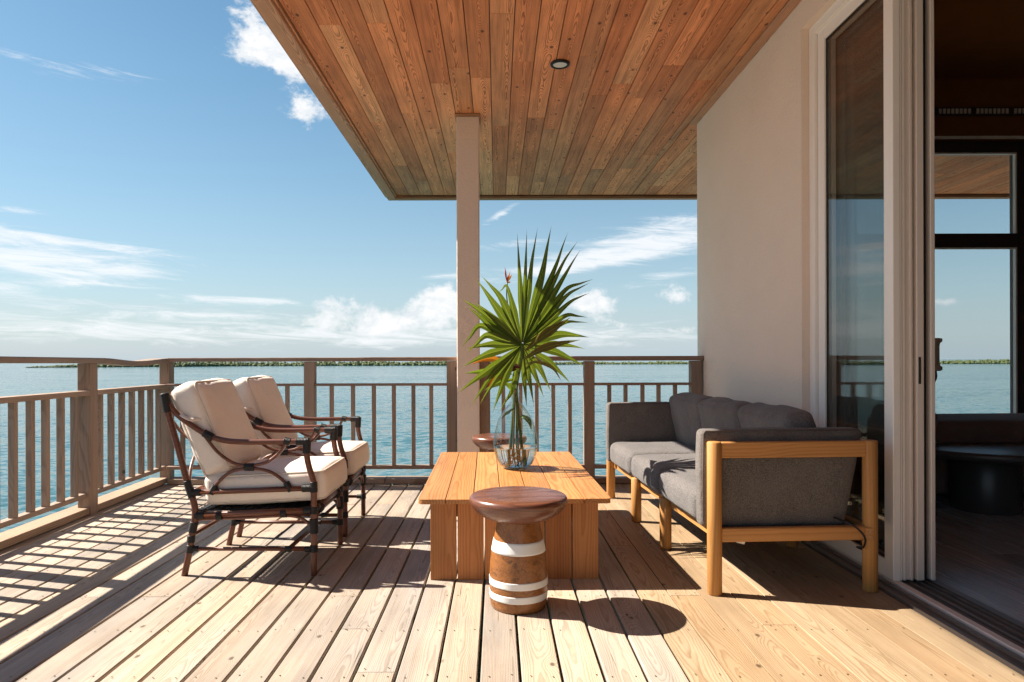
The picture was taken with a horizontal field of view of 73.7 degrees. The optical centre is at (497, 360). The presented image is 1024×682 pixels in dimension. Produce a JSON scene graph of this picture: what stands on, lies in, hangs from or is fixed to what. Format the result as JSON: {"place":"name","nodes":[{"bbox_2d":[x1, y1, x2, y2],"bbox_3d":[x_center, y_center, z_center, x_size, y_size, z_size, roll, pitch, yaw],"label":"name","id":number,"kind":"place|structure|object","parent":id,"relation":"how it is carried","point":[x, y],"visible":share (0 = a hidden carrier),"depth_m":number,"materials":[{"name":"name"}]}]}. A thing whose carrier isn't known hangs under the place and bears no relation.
{"place":"outdoors","nodes":[
{"label":"outdoors","id":0,"kind":"place"},
{"bbox_2d":[0,359,1009,532],"bbox_3d":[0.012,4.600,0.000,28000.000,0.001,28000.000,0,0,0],"label":"lake","id":1,"kind":"structure","parent":0,"point":[970,388],"depth_m":80.11,"materials":[{"name":"liquid"}]},
{"bbox_2d":[0,0,1009,360],"label":"sky","id":2,"kind":"structure","parent":0,"point":[173,184],"materials":[{"name":"blue"}]},
{"bbox_2d":[0,475,1023,681],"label":"deck","id":3,"kind":"structure","parent":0,"point":[107,592],"depth_m":3.00,"materials":[{"name":"brown wood"}]},
{"bbox_2d":[0,356,175,528],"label":"railing","id":4,"kind":"object","parent":3,"relation":"on","point":[87,486],"visible":0.96,"depth_m":4.87,"materials":[{"name":"brown wood"}]},
{"bbox_2d":[159,378,346,575],"bbox_3d":[-1.305,0.604,3.790,0.853,1.006,0.636,0,0,0],"label":"rattan armchair","id":5,"kind":"object","parent":3,"relation":"on","point":[225,442],"visible":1,"depth_m":3.53,"materials":[{"name":"fabric"}]},
{"bbox_2d":[233,375,369,536],"bbox_3d":[-1.317,0.604,4.560,0.853,1.006,0.636,0,0,0],"label":"rattan armchair","id":6,"kind":"object","parent":3,"relation":"on","point":[260,396],"visible":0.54,"depth_m":4.36,"materials":[{"name":"beige fabric"}]},
{"bbox_2d":[166,356,703,477],"bbox_3d":[-0.557,0.519,6.135,4.793,1.104,0.130,0,0,0],"label":"railing","id":7,"kind":"object","parent":3,"relation":"on","point":[310,384],"visible":0.44,"depth_m":6.08,"materials":[{"name":"brown wood"}]},
{"bbox_2d":[472,433,526,451],"bbox_3d":[0.017,0.852,5.450,0.440,0.497,0.440,0,0,-30],"label":"stool","id":8,"kind":"object","parent":3,"relation":"on","point":[484,441],"visible":0.22,"depth_m":5.31,"materials":[{"name":"brown wood"}]},
{"bbox_2d":[419,452,609,579],"bbox_3d":[0.074,0.893,4.235,0.955,0.414,1.735,0,0,-1],"label":"coffee table","id":9,"kind":"object","parent":3,"relation":"on","point":[455,481],"visible":0.66,"depth_m":3.43,"materials":[{"name":"brown wood"}]},
{"bbox_2d":[493,399,537,468],"bbox_3d":[0.116,0.437,4.335,0.283,0.496,0.283,0,0,0],"label":"vase","id":10,"kind":"object","parent":9,"relation":"on","point":[507,456],"visible":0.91,"depth_m":4.24,"materials":[{"name":"clear glass"}]},
{"bbox_2d":[468,356,519,446],"bbox_3d":[-0.032,0.311,4.301,0.356,0.679,0.070,0,0,0],"label":"heliconia stem","id":11,"kind":"object","parent":10,"relation":"in","point":[497,384],"visible":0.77,"depth_m":4.30,"materials":[{"name":"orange plant"}]},
{"bbox_2d":[505,270,512,442],"bbox_3d":[0.061,0.014,4.381,0.126,1.232,0.051,0,0,19],"label":"bird of paradise flower","id":12,"kind":"object","parent":10,"relation":"in","point":[508,278],"visible":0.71,"depth_m":4.39,"materials":[{"name":"orange plant"}]},
{"bbox_2d":[501,384,531,465],"bbox_3d":[0.120,0.409,4.310,0.192,0.518,0.099,0,0,0],"label":"green cutting","id":13,"kind":"object","parent":10,"relation":"in","point":[527,419],"visible":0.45,"depth_m":4.31,"materials":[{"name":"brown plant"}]},
{"bbox_2d":[457,228,592,446],"bbox_3d":[0.224,-0.099,4.250,1.000,1.490,0.259,0,0,-23],"label":"palm frond","id":14,"kind":"object","parent":10,"relation":"in","point":[536,328],"visible":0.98,"depth_m":4.28,"materials":[{"name":"green plant"}]},
{"bbox_2d":[469,486,567,614],"bbox_3d":[0.095,0.851,3.065,0.440,0.497,0.440,0,0,-23],"label":"stool","id":15,"kind":"object","parent":3,"relation":"on","point":[518,578],"visible":1,"depth_m":2.96,"materials":[{"name":"brown wood"}]},
{"bbox_2d":[250,0,1023,675],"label":"house","id":16,"kind":"structure","parent":3,"relation":"on","point":[776,138],"depth_m":4.76,"materials":[{"name":"paint"}]},
{"bbox_2d":[550,59,569,68],"bbox_3d":[0.459,-2.160,4.989,0.142,0.017,0.142,0,0,0],"label":"recessed light","id":17,"kind":"object","parent":16,"relation":"attached to","point":[559,64],"visible":1,"depth_m":4.97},
{"bbox_2d":[818,0,900,580],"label":"sliding door","id":18,"kind":"structure","parent":16,"relation":"in","point":[889,564],"depth_m":3.34,"materials":[{"name":"beige metal"}]},
{"bbox_2d":[830,0,913,579],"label":"sliding door","id":19,"kind":"structure","parent":16,"relation":"in","point":[836,40],"depth_m":3.97,"materials":[{"name":"beige metal"}]},
{"bbox_2d":[842,0,923,579],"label":"sliding door","id":20,"kind":"structure","parent":16,"relation":"in","point":[917,5],"depth_m":3.30,"materials":[{"name":"beige metal"}]},
{"bbox_2d":[850,0,935,579],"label":"sliding door","id":21,"kind":"structure","parent":16,"relation":"in","point":[929,4],"depth_m":3.32,"materials":[{"name":"beige metal"}]},
{"bbox_2d":[858,404,938,514],"bbox_3d":[2.794,0.718,5.150,0.705,0.751,0.700,0,0,0],"label":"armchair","id":22,"kind":"object","parent":16,"relation":"on","point":[876,428],"visible":0.2,"depth_m":5.27,"materials":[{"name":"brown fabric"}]},
{"bbox_2d":[935,338,942,381],"bbox_3d":[3.649,0.453,5.720,0.260,1.275,0.260,0,0,0],"label":"floor lamp","id":23,"kind":"object","parent":16,"relation":"on","point":[938,341],"visible":0.23,"depth_m":5.67,"materials":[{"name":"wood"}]},
{"bbox_2d":[857,141,1023,480],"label":"window","id":24,"kind":"structure","parent":16,"relation":"in","point":[1014,240],"depth_m":6.17,"materials":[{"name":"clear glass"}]},
{"bbox_2d":[867,413,1023,493],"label":"chaise","id":25,"kind":"object","parent":16,"relation":"on","point":[986,427],"visible":0.24,"depth_m":5.16,"materials":[{"name":"brown fabric"}]},
{"bbox_2d":[935,442,1023,515],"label":"round table","id":26,"kind":"object","parent":16,"relation":"on","point":[985,478],"visible":0.72,"depth_m":4.81,"materials":[{"name":"black paint"}]},
{"bbox_2d":[606,392,877,595],"bbox_3d":[1.327,0.667,4.343,0.843,0.860,2.317,0,0,-3],"label":"sofa","id":27,"kind":"object","parent":3,"relation":"on","point":[718,470],"visible":1,"depth_m":3.26,"materials":[{"name":"grey fabric"}]},
{"bbox_2d":[833,517,866,579],"bbox_3d":[1.741,0.919,3.279,0.249,0.347,0.161,0,0,-26],"label":"cable","id":28,"kind":"object","parent":27,"relation":"hanging from","point":[864,536],"visible":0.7,"depth_m":3.20,"materials":[{"name":"black rubber"}]},
{"bbox_2d":[858,428,878,481],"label":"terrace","id":29,"kind":"structure","parent":0,"point":[863,429],"depth_m":10.39,"materials":[{"name":"brown wood"}]},
{"bbox_3d":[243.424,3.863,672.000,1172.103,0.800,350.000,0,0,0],"label":"far shore","id":30,"kind":"structure","parent":0,"visible":0},
{"bbox_2d":[26,359,1009,367],"bbox_3d":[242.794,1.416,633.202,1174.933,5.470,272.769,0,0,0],"label":"mangrove forest","id":31,"kind":"object","parent":30,"relation":"on","point":[415,363],"visible":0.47,"depth_m":606.80,"materials":[{"name":"green plant"}]}
]}

